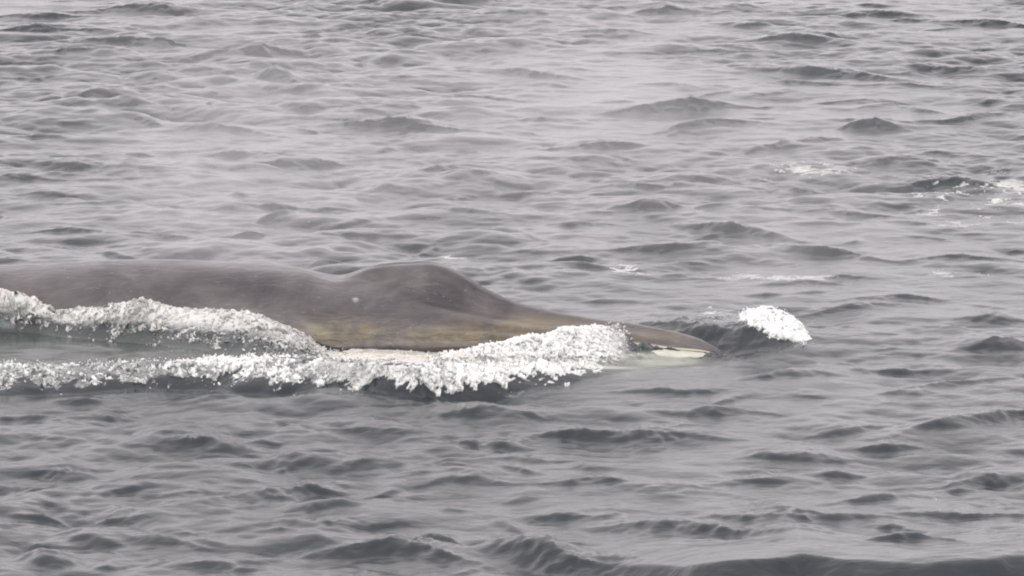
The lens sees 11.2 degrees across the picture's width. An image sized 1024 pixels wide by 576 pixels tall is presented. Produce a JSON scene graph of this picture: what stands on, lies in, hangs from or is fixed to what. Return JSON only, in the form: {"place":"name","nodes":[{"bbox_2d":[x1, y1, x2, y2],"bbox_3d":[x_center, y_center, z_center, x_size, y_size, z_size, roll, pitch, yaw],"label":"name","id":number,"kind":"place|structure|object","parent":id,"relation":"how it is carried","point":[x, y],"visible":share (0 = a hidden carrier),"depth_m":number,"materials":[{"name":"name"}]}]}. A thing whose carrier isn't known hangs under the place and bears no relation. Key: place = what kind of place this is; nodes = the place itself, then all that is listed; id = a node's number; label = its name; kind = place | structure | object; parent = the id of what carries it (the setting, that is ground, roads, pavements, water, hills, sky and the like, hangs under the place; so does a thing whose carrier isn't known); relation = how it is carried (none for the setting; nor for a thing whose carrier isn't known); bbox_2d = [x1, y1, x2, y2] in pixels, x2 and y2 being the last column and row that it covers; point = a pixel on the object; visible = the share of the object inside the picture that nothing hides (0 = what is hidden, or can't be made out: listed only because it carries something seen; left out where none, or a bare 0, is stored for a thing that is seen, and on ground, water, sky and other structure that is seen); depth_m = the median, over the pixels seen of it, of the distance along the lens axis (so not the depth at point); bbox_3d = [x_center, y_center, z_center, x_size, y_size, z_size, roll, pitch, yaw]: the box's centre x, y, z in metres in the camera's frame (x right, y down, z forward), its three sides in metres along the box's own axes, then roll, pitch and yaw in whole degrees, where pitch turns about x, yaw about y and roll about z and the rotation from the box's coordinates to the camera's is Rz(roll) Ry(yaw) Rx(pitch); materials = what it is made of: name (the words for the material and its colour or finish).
{"place":"outdoors","nodes":[
{"label":"outdoors","id":0,"kind":"place"},
{"bbox_2d":[0,0,1023,575],"bbox_3d":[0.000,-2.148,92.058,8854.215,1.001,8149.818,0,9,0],"label":"sea","id":1,"kind":"structure","parent":0,"point":[664,164],"depth_m":81.85,"materials":[{"name":"liquid"}]},
{"bbox_2d":[0,288,349,356],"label":"flank foam","id":2,"kind":"object","parent":1,"relation":"on","point":[223,317],"visible":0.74,"depth_m":74.86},
{"bbox_2d":[2,288,361,357],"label":"flank spray","id":3,"kind":"object","parent":1,"relation":"on","point":[211,341],"visible":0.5,"depth_m":74.45,"materials":[{"name":"white liquid"}]},
{"bbox_2d":[0,326,638,394],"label":"bow spray","id":4,"kind":"object","parent":1,"relation":"on","point":[256,370],"visible":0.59,"depth_m":71.31,"materials":[{"name":"white liquid"}]},
{"bbox_2d":[0,323,639,396],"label":"bow foam","id":5,"kind":"object","parent":1,"relation":"on","point":[546,340],"visible":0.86,"depth_m":71.19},
{"bbox_2d":[0,259,719,367],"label":"whale","id":6,"kind":"object","parent":1,"relation":"on","point":[425,306],"visible":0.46,"depth_m":75.41},
{"bbox_2d":[307,343,529,362],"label":"lip foam","id":7,"kind":"object","parent":1,"relation":"on","point":[402,356],"visible":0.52,"depth_m":73.46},
{"bbox_2d":[598,322,632,346],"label":"snout spray","id":8,"kind":"object","parent":1,"relation":"on","point":[617,325],"visible":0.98,"depth_m":73.75,"materials":[{"name":"white liquid"}]},
{"bbox_2d":[449,164,1023,509],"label":"foam flecks","id":9,"kind":"object","parent":1,"relation":"on","point":[810,278],"visible":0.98,"depth_m":80.99,"materials":[{"name":"white liquid"}]},
{"bbox_2d":[738,305,811,345],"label":"splash foam","id":10,"kind":"object","parent":1,"relation":"on","point":[789,322],"visible":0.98,"depth_m":74.54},
{"bbox_2d":[738,305,811,346],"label":"splash spray","id":11,"kind":"object","parent":1,"relation":"on","point":[782,327],"visible":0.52,"depth_m":74.79,"materials":[{"name":"white liquid"}]}
]}

